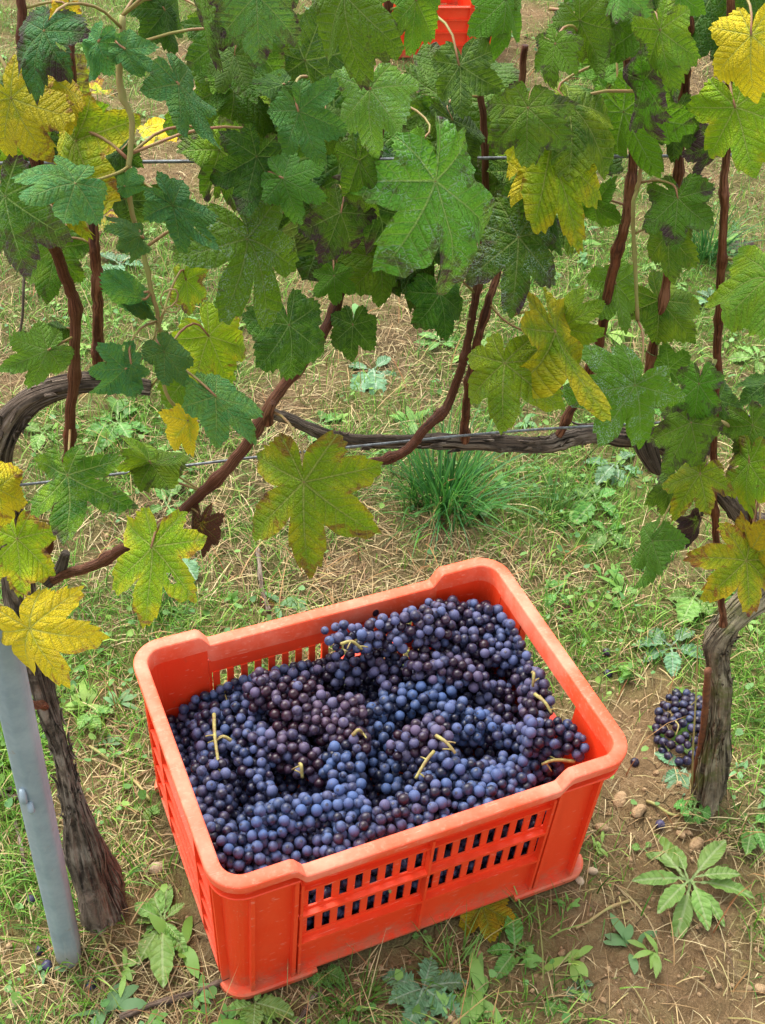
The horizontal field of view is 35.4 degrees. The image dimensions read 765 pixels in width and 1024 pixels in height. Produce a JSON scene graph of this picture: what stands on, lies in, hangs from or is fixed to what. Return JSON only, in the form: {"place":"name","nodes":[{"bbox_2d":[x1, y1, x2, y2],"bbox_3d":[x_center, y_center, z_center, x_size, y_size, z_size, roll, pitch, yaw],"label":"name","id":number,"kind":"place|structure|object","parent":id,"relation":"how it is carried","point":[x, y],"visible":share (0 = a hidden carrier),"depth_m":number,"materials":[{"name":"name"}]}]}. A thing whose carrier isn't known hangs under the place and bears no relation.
{"place":"outdoors","nodes":[
{"label":"outdoors","id":0,"kind":"place"},
{"bbox_2d":[0,0,764,1023],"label":"ground","id":1,"kind":"structure","parent":0,"point":[400,946],"depth_m":2.00,"materials":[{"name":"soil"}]},
{"bbox_2d":[13,818,28,897],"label":"twig","id":2,"kind":"object","parent":1,"relation":"on","point":[21,848],"visible":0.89,"depth_m":1.61,"materials":[{"name":"brown plant"}]},
{"bbox_2d":[0,697,74,819],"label":"grass tuft","id":3,"kind":"object","parent":1,"relation":"on","point":[7,771],"visible":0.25,"depth_m":1.72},
{"bbox_2d":[0,611,81,968],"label":"vineyard post","id":4,"kind":"object","parent":1,"relation":"on","point":[19,725],"visible":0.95,"depth_m":1.26,"materials":[{"name":"metal"}]},
{"bbox_2d":[25,422,60,451],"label":"dandelion","id":5,"kind":"object","parent":1,"relation":"on","point":[34,427],"visible":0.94,"depth_m":2.29,"materials":[{"name":"green plant"}]},
{"bbox_2d":[41,960,51,970],"bbox_3d":[-0.417,0.564,1.492,0.013,0.014,0.014,-21,58,23],"label":"grape","id":6,"kind":"object","parent":1,"relation":"on","point":[47,965],"visible":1,"depth_m":1.49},
{"bbox_2d":[77,704,114,731],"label":"nettle","id":7,"kind":"object","parent":1,"relation":"on","point":[96,720],"visible":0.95,"depth_m":1.78,"materials":[{"name":"green plant"}]},
{"bbox_2d":[86,209,117,234],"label":"fallen leaf","id":8,"kind":"object","parent":1,"relation":"on","point":[110,213],"visible":0.32,"depth_m":2.94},
{"bbox_2d":[89,76,117,95],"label":"fallen leaf","id":9,"kind":"object","parent":1,"relation":"on","point":[97,83],"visible":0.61,"depth_m":3.56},
{"bbox_2d":[84,396,147,449],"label":"sow thistle","id":10,"kind":"object","parent":1,"relation":"on","point":[124,427],"visible":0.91,"depth_m":2.33,"materials":[{"name":"green plant"}]},
{"bbox_2d":[88,745,150,800],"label":"twig","id":11,"kind":"object","parent":1,"relation":"on","point":[137,784],"visible":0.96,"depth_m":1.73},
{"bbox_2d":[100,251,142,270],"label":"dandelion","id":12,"kind":"object","parent":1,"relation":"on","point":[111,256],"visible":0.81,"depth_m":2.78,"materials":[{"name":"green plant"}]},
{"bbox_2d":[101,933,148,1017],"bbox_3d":[-0.324,0.571,1.490,0.007,0.026,0.136,-24,48,-28],"label":"twig","id":13,"kind":"object","parent":1,"relation":"on","point":[117,967],"visible":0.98,"depth_m":1.50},
{"bbox_2d":[134,804,159,819],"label":"seedling","id":14,"kind":"object","parent":1,"relation":"on","point":[156,810],"visible":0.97,"depth_m":1.68,"materials":[{"name":"green plant"}]},
{"bbox_2d":[148,862,163,873],"bbox_3d":[-0.305,0.480,1.616,0.019,0.014,0.021,38,48,10],"label":"stone","id":15,"kind":"object","parent":1,"relation":"on","point":[153,868],"visible":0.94,"depth_m":1.61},
{"bbox_2d":[137,117,177,145],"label":"fallen leaf","id":16,"kind":"object","parent":1,"relation":"on","point":[155,124],"visible":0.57,"depth_m":3.34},
{"bbox_2d":[112,572,208,633],"bbox_3d":[-0.372,0.142,1.960,0.173,0.064,0.170,28,46,25],"label":"grass tuft","id":17,"kind":"object","parent":1,"relation":"on","point":[166,597],"visible":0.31,"depth_m":1.97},
{"bbox_2d":[134,884,187,987],"bbox_3d":[-0.285,0.540,1.538,0.087,0.037,0.144,-20,47,-26],"label":"weed","id":18,"kind":"object","parent":1,"relation":"on","point":[157,950],"visible":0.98,"depth_m":1.53,"materials":[{"name":"green plant"}]},
{"bbox_2d":[150,475,186,515],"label":"sow thistle","id":19,"kind":"object","parent":1,"relation":"on","point":[154,508],"visible":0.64,"depth_m":2.18,"materials":[{"name":"green plant"}]},
{"bbox_2d":[119,978,228,1020],"bbox_3d":[-0.255,0.599,1.479,0.141,0.016,0.011,-13,44,-19],"label":"twig","id":20,"kind":"object","parent":1,"relation":"on","point":[155,1003],"visible":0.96,"depth_m":1.47,"materials":[{"name":"wood"}]},
{"bbox_2d":[166,558,199,580],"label":"sow thistle","id":21,"kind":"object","parent":1,"relation":"on","point":[192,565],"visible":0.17,"depth_m":2.03,"materials":[{"name":"green plant"}]},
{"bbox_2d":[227,993,293,1023],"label":"dandelion","id":22,"kind":"object","parent":1,"relation":"on","point":[249,1013],"visible":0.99,"depth_m":1.47,"materials":[{"name":"green plant"}]},
{"bbox_2d":[0,0,521,934],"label":"grape vine","id":23,"kind":"object","parent":1,"relation":"on","point":[284,122],"visible":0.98,"depth_m":0.89,"materials":[{"name":"green plant"}]},
{"bbox_2d":[18,278,24,331],"bbox_3d":[-0.280,-0.174,0.932,0.026,0.114,0.010,5,41,0],"label":"tie cord","id":24,"kind":"object","parent":23,"relation":"hanging from","point":[23,303],"visible":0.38,"depth_m":0.94,"materials":[{"name":"plant"}]},
{"bbox_2d":[0,154,731,164],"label":"trellis wire","id":25,"kind":"object","parent":23,"relation":"attached to","point":[388,158],"visible":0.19,"depth_m":0.98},
{"bbox_2d":[19,415,749,485],"bbox_3d":[0.083,-0.069,1.155,1.196,0.019,0.007,-7,42,-13],"label":"trellis wire","id":26,"kind":"object","parent":23,"relation":"attached to","point":[361,445],"visible":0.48,"depth_m":1.13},
{"bbox_2d":[255,545,271,613],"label":"twig","id":27,"kind":"object","parent":1,"relation":"on","point":[260,575],"visible":0.98,"depth_m":2.05,"materials":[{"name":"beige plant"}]},
{"bbox_2d":[257,589,285,609],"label":"fallen leaf","id":28,"kind":"object","parent":1,"relation":"on","point":[270,602],"visible":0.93,"depth_m":2.01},
{"bbox_2d":[294,990,321,1023],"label":"twig","id":29,"kind":"object","parent":1,"relation":"on","point":[303,1013],"visible":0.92,"depth_m":1.48,"materials":[{"name":"wood"}]},
{"bbox_2d":[301,410,342,443],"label":"dandelion","id":30,"kind":"object","parent":1,"relation":"on","point":[319,412],"visible":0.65,"depth_m":2.39,"materials":[{"name":"green plant"}]},
{"bbox_2d":[307,963,344,987],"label":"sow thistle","id":31,"kind":"object","parent":1,"relation":"on","point":[318,980],"visible":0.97,"depth_m":1.51,"materials":[{"name":"green plant"}]},
{"bbox_2d":[297,942,413,1023],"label":"grass tuft","id":32,"kind":"object","parent":1,"relation":"on","point":[339,984],"visible":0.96,"depth_m":1.49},
{"bbox_2d":[349,355,399,395],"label":"sow thistle","id":33,"kind":"object","parent":1,"relation":"on","point":[380,383],"visible":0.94,"depth_m":2.49,"materials":[{"name":"green plant"}]},
{"bbox_2d":[133,558,626,999],"bbox_3d":[-0.016,0.338,1.598,0.540,0.272,0.388,-13,44,-19],"label":"harvest crate","id":34,"kind":"object","parent":1,"relation":"on","point":[260,937],"visible":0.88,"depth_m":1.51,"materials":[{"name":"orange plastic"}]},
{"bbox_2d":[179,674,265,727],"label":"grape bunch","id":35,"kind":"object","parent":34,"relation":"in","point":[217,695],"visible":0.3,"depth_m":1.63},
{"bbox_2d":[233,828,391,892],"bbox_3d":[-0.084,0.419,1.444,0.196,0.079,0.064,5,41,0],"label":"grape bunch","id":36,"kind":"object","parent":34,"relation":"in","point":[296,848],"visible":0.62,"depth_m":1.43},
{"bbox_2d":[319,791,372,856],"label":"grape bunch","id":37,"kind":"object","parent":34,"relation":"in","point":[356,801],"visible":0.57,"depth_m":1.45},
{"bbox_2d":[169,646,559,930],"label":"packed grapes","id":38,"kind":"object","parent":34,"relation":"in","point":[368,688],"visible":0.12,"depth_m":1.57,"materials":[{"name":"food"}]},
{"bbox_2d":[166,712,187,739],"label":"grape bunch","id":39,"kind":"object","parent":38,"relation":"on","point":[176,720],"visible":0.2,"depth_m":1.63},
{"bbox_2d":[189,701,229,781],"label":"grape bunch","id":40,"kind":"object","parent":38,"relation":"on","point":[211,724],"visible":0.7,"depth_m":1.58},
{"bbox_2d":[188,755,237,835],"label":"grape bunch","id":41,"kind":"object","parent":38,"relation":"on","point":[216,798],"visible":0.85,"depth_m":1.49,"materials":[{"name":"food"}]},
{"bbox_2d":[207,693,264,757],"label":"grape bunch","id":42,"kind":"object","parent":38,"relation":"on","point":[237,704],"visible":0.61,"depth_m":1.59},
{"bbox_2d":[203,814,271,873],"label":"grape bunch","id":43,"kind":"object","parent":38,"relation":"on","point":[229,855],"visible":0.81,"depth_m":1.42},
{"bbox_2d":[226,720,277,801],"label":"grape bunch","id":44,"kind":"object","parent":38,"relation":"on","point":[257,770],"visible":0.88,"depth_m":1.53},
{"bbox_2d":[242,667,330,712],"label":"grape bunch","id":45,"kind":"object","parent":38,"relation":"on","point":[261,686],"visible":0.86,"depth_m":1.58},
{"bbox_2d":[236,784,352,843],"bbox_3d":[-0.108,0.366,1.459,0.140,0.060,0.057,-15,45,-21],"label":"grape bunch","id":46,"kind":"object","parent":38,"relation":"on","point":[271,819],"visible":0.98,"depth_m":1.44,"materials":[{"name":"food"}]},
{"bbox_2d":[256,721,338,788],"bbox_3d":[-0.107,0.316,1.539,0.124,0.062,0.064,29,46,25],"label":"grape bunch","id":47,"kind":"object","parent":38,"relation":"on","point":[290,747],"visible":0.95,"depth_m":1.53,"materials":[{"name":"food"}]},
{"bbox_2d":[265,681,371,746],"bbox_3d":[-0.088,0.273,1.569,0.154,0.057,0.060,23,44,20],"label":"grape bunch","id":48,"kind":"object","parent":38,"relation":"on","point":[317,723],"visible":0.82,"depth_m":1.56,"materials":[{"name":"food"}]},
{"bbox_2d":[279,649,367,691],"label":"grape bunch","id":49,"kind":"object","parent":38,"relation":"on","point":[329,672],"visible":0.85,"depth_m":1.66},
{"bbox_2d":[318,739,367,827],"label":"grape bunch","id":50,"kind":"object","parent":38,"relation":"on","point":[351,775],"visible":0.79,"depth_m":1.51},
{"bbox_2d":[321,692,371,758],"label":"grape bunch","id":51,"kind":"object","parent":38,"relation":"on","point":[351,710],"visible":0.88,"depth_m":1.55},
{"bbox_2d":[360,646,401,695],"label":"grape bunch","id":52,"kind":"object","parent":38,"relation":"on","point":[383,675],"visible":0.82,"depth_m":1.65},
{"bbox_2d":[366,721,402,794],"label":"grape bunch","id":53,"kind":"object","parent":38,"relation":"on","point":[390,781],"visible":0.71,"depth_m":1.56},
{"bbox_2d":[366,670,456,725],"bbox_3d":[0.031,0.258,1.621,0.166,0.057,0.058,-15,45,-21],"label":"grape bunch","id":54,"kind":"object","parent":38,"relation":"on","point":[407,699],"visible":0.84,"depth_m":1.61,"materials":[{"name":"food"}]},
{"bbox_2d":[402,645,490,692],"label":"grape bunch","id":55,"kind":"object","parent":54,"relation":"on","point":[458,671],"visible":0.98,"depth_m":1.62,"materials":[{"name":"food"}]},
{"bbox_2d":[386,713,456,761],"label":"grape bunch","id":56,"kind":"object","parent":38,"relation":"on","point":[428,732],"visible":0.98,"depth_m":1.53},
{"bbox_2d":[403,797,482,829],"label":"grape bunch","id":57,"kind":"object","parent":38,"relation":"on","point":[425,817],"visible":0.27,"depth_m":1.46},
{"bbox_2d":[425,749,526,794],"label":"grape bunch","id":58,"kind":"object","parent":38,"relation":"on","point":[455,768],"visible":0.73,"depth_m":1.51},
{"bbox_2d":[439,626,518,669],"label":"grape bunch","id":59,"kind":"object","parent":38,"relation":"on","point":[477,650],"visible":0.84,"depth_m":1.65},
{"bbox_2d":[431,696,534,752],"bbox_3d":[0.133,0.287,1.588,0.146,0.056,0.060,15,42,11],"label":"grape bunch","id":60,"kind":"object","parent":38,"relation":"on","point":[469,724],"visible":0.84,"depth_m":1.58,"materials":[{"name":"food"}]},
{"bbox_2d":[450,773,536,811],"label":"grape bunch","id":61,"kind":"object","parent":38,"relation":"on","point":[487,789],"visible":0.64,"depth_m":1.49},
{"bbox_2d":[476,680,517,740],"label":"grape bunch","id":62,"kind":"object","parent":38,"relation":"on","point":[503,706],"visible":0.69,"depth_m":1.63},
{"bbox_2d":[482,749,564,782],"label":"grape bunch","id":63,"kind":"object","parent":38,"relation":"on","point":[522,763],"visible":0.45,"depth_m":1.54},
{"bbox_2d":[515,707,589,771],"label":"grape bunch","id":64,"kind":"object","parent":38,"relation":"on","point":[569,739],"visible":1,"depth_m":1.53,"materials":[{"name":"food"}]},
{"bbox_2d":[321,602,455,653],"bbox_3d":[0.010,0.165,1.637,0.185,0.067,0.065,-9,43,-16],"label":"grape bunch","id":65,"kind":"object","parent":34,"relation":"in","point":[429,624],"visible":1,"depth_m":1.63,"materials":[{"name":"food"}]},
{"bbox_2d":[331,750,451,848],"bbox_3d":[0.021,0.372,1.463,0.178,0.058,0.075,-31,52,-34],"label":"grape bunch","id":66,"kind":"object","parent":34,"relation":"in","point":[381,820],"visible":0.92,"depth_m":1.45,"materials":[{"name":"food"}]},
{"bbox_2d":[414,595,494,641],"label":"grape bunch","id":67,"kind":"object","parent":34,"relation":"in","point":[458,612],"visible":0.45,"depth_m":1.68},
{"bbox_2d":[465,601,525,658],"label":"grape bunch","id":68,"kind":"object","parent":34,"relation":"in","point":[500,626],"visible":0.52,"depth_m":1.67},
{"bbox_2d":[492,635,538,703],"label":"grape bunch","id":69,"kind":"object","parent":34,"relation":"in","point":[517,668],"visible":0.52,"depth_m":1.64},
{"bbox_2d":[510,664,557,729],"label":"grape bunch","id":70,"kind":"object","parent":34,"relation":"in","point":[527,695],"visible":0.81,"depth_m":1.60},
{"bbox_2d":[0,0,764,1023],"bbox_3d":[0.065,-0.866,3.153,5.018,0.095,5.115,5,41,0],"label":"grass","id":71,"kind":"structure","parent":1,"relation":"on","point":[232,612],"depth_m":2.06,"materials":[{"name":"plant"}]},
{"bbox_2d":[0,0,764,1023],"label":"ground cover","id":72,"kind":"object","parent":1,"relation":"on","point":[164,886],"visible":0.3,"depth_m":1.93,"materials":[{"name":"green plant"}]},
{"bbox_2d":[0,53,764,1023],"bbox_3d":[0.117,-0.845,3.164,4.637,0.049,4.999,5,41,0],"label":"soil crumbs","id":73,"kind":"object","parent":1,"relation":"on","point":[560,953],"visible":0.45,"depth_m":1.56,"materials":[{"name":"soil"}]},
{"bbox_2d":[0,2,764,1023],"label":"broad leaved weeds","id":74,"kind":"object","parent":1,"relation":"on","point":[124,1000],"visible":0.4,"depth_m":1.55,"materials":[{"name":"green plant"}]},
{"bbox_2d":[412,930,431,941],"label":"seedling","id":75,"kind":"object","parent":1,"relation":"on","point":[415,935],"visible":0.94,"depth_m":1.56,"materials":[{"name":"green plant"}]},
{"bbox_2d":[382,957,468,1023],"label":"sow thistle","id":76,"kind":"object","parent":1,"relation":"on","point":[411,992],"visible":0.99,"depth_m":1.49,"materials":[{"name":"green plant"}]},
{"bbox_2d":[413,331,461,349],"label":"dandelion","id":77,"kind":"object","parent":1,"relation":"on","point":[449,343],"visible":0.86,"depth_m":2.62,"materials":[{"name":"green plant"}]},
{"bbox_2d":[392,0,490,58],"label":"harvest crate","id":78,"kind":"object","parent":1,"relation":"on","point":[454,15],"visible":0.23,"depth_m":3.83,"materials":[{"name":"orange plastic"}]},
{"bbox_2d":[343,377,569,568],"bbox_3d":[0.126,-0.080,2.164,0.490,0.199,0.515,5,41,0],"label":"grass tuft","id":79,"kind":"object","parent":1,"relation":"on","point":[458,486],"visible":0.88,"depth_m":2.20,"materials":[{"name":"plant"}]},
{"bbox_2d":[403,906,513,1017],"bbox_3d":[0.100,0.563,1.512,0.155,0.074,0.162,5,41,0],"label":"grass tuft","id":80,"kind":"object","parent":1,"relation":"on","point":[449,954],"visible":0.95,"depth_m":1.53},
{"bbox_2d":[459,898,515,942],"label":"fallen leaf","id":81,"kind":"object","parent":1,"relation":"on","point":[491,912],"visible":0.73,"depth_m":1.58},
{"bbox_2d":[487,913,539,978],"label":"seedling","id":82,"kind":"object","parent":1,"relation":"on","point":[514,931],"visible":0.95,"depth_m":1.55,"materials":[{"name":"green plant"}]},
{"bbox_2d":[274,0,764,816],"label":"grape vine","id":83,"kind":"object","parent":1,"relation":"on","point":[634,60],"visible":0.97,"depth_m":1.01,"materials":[{"name":"green plant"}]},
{"bbox_2d":[499,452,613,547],"bbox_3d":[0.326,-0.035,2.199,0.234,0.103,0.225,5,41,0],"label":"grass tuft","id":84,"kind":"object","parent":1,"relation":"on","point":[559,504],"visible":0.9,"depth_m":2.22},
{"bbox_2d":[544,579,568,607],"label":"dandelion","id":85,"kind":"object","parent":1,"relation":"on","point":[554,582],"visible":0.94,"depth_m":2.05,"materials":[{"name":"green plant"}]},
{"bbox_2d":[544,994,569,1015],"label":"seedling","id":86,"kind":"object","parent":1,"relation":"on","point":[563,1007],"visible":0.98,"depth_m":1.49,"materials":[{"name":"green plant"}]},
{"bbox_2d":[566,980,593,1000],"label":"seedling","id":87,"kind":"object","parent":1,"relation":"on","point":[586,983],"visible":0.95,"depth_m":1.52,"materials":[{"name":"green plant"}]},
{"bbox_2d":[571,484,618,524],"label":"dandelion","id":88,"kind":"object","parent":1,"relation":"on","point":[589,505],"visible":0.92,"depth_m":2.22,"materials":[{"name":"green plant"}]},
{"bbox_2d":[595,823,608,832],"bbox_3d":[0.312,0.449,1.706,0.022,0.014,0.015,11,44,-18],"label":"stone","id":89,"kind":"object","parent":1,"relation":"on","point":[605,828],"visible":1,"depth_m":1.70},
{"bbox_2d":[575,899,630,928],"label":"twig","id":90,"kind":"object","parent":1,"relation":"on","point":[605,909],"visible":0.94,"depth_m":1.60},
{"bbox_2d":[587,520,630,552],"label":"sow thistle","id":91,"kind":"object","parent":1,"relation":"on","point":[601,541],"visible":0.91,"depth_m":2.16,"materials":[{"name":"green plant"}]},
{"bbox_2d":[583,451,642,485],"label":"sow thistle","id":92,"kind":"object","parent":1,"relation":"on","point":[607,467],"visible":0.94,"depth_m":2.31,"materials":[{"name":"green plant"}]},
{"bbox_2d":[613,791,626,807],"bbox_3d":[0.346,0.418,1.744,0.021,0.018,0.031,24,56,23],"label":"stone","id":93,"kind":"object","parent":1,"relation":"on","point":[622,800],"visible":1,"depth_m":1.74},
{"bbox_2d":[631,804,646,817],"bbox_3d":[0.367,0.428,1.725,0.018,0.016,0.028,27,46,35],"label":"stone","id":94,"kind":"object","parent":1,"relation":"on","point":[639,810],"visible":0.98,"depth_m":1.72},
{"bbox_2d":[631,842,653,859],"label":"seedling","id":95,"kind":"object","parent":1,"relation":"on","point":[636,847],"visible":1,"depth_m":1.68,"materials":[{"name":"green plant"}]},
{"bbox_2d":[634,627,704,675],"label":"sow thistle","id":96,"kind":"object","parent":1,"relation":"on","point":[675,661],"visible":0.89,"depth_m":1.97,"materials":[{"name":"green plant"}]},
{"bbox_2d":[654,751,690,797],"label":"dandelion","id":97,"kind":"object","parent":1,"relation":"on","point":[669,774],"visible":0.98,"depth_m":1.77,"materials":[{"name":"green plant"}]},
{"bbox_2d":[652,689,702,765],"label":"grape bunch","id":98,"kind":"object","parent":1,"relation":"on","point":[687,698],"visible":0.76,"depth_m":1.82,"materials":[{"name":"food"}]},
{"bbox_2d":[646,800,714,815],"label":"twig","id":99,"kind":"object","parent":1,"relation":"on","point":[660,807],"visible":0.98,"depth_m":1.72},
{"bbox_2d":[669,587,713,624],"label":"dandelion","id":100,"kind":"object","parent":1,"relation":"on","point":[683,600],"visible":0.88,"depth_m":2.03,"materials":[{"name":"green plant"}]},
{"bbox_2d":[674,794,710,823],"bbox_3d":[0.442,0.423,1.709,0.044,0.018,0.047,-14,44,-20],"label":"clover","id":101,"kind":"object","parent":1,"relation":"on","point":[706,812],"visible":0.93,"depth_m":1.70,"materials":[{"name":"green plant"}]},
{"bbox_2d":[632,834,754,938],"bbox_3d":[0.413,0.497,1.642,0.160,0.047,0.172,-8,43,-14],"label":"dandelion","id":102,"kind":"object","parent":1,"relation":"on","point":[704,904],"visible":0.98,"depth_m":1.62,"materials":[{"name":"green plant"}]},
{"bbox_2d":[691,635,698,788],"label":"dry stalk","id":103,"kind":"object","parent":1,"relation":"on","point":[694,717],"visible":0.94,"depth_m":1.52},
{"bbox_2d":[689,837,703,850],"bbox_3d":[0.443,0.468,1.693,0.018,0.015,0.024,22,44,19],"label":"stone","id":104,"kind":"object","parent":1,"relation":"on","point":[696,843],"visible":0.99,"depth_m":1.69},
{"bbox_2d":[690,667,711,783],"bbox_3d":[0.430,0.307,1.628,0.012,0.375,0.129,33,49,29],"label":"rod","id":105,"kind":"object","parent":1,"relation":"on","point":[706,690],"visible":0.84,"depth_m":1.57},
{"bbox_2d":[697,288,713,304],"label":"sow thistle","id":106,"kind":"object","parent":1,"relation":"on","point":[706,294],"visible":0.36,"depth_m":2.82,"materials":[{"name":"green plant"}]},
{"bbox_2d":[691,179,763,267],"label":"grass tuft","id":107,"kind":"object","parent":1,"relation":"on","point":[703,241],"visible":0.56,"depth_m":2.95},
{"bbox_2d":[728,235,753,253],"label":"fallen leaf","id":108,"kind":"object","parent":1,"relation":"on","point":[745,243],"visible":0.4,"depth_m":3.02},
{"bbox_2d":[728,346,764,373],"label":"sow thistle","id":109,"kind":"object","parent":1,"relation":"on","point":[743,355],"visible":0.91,"depth_m":2.63,"materials":[{"name":"green plant"}]},
{"bbox_2d":[740,812,764,853],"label":"dandelion","id":110,"kind":"object","parent":1,"relation":"on","point":[750,843],"visible":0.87,"depth_m":1.69,"materials":[{"name":"green plant"}]},
{"bbox_2d":[754,983,764,994],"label":"stone","id":111,"kind":"object","parent":1,"relation":"on","point":[760,988],"visible":0.93,"depth_m":1.54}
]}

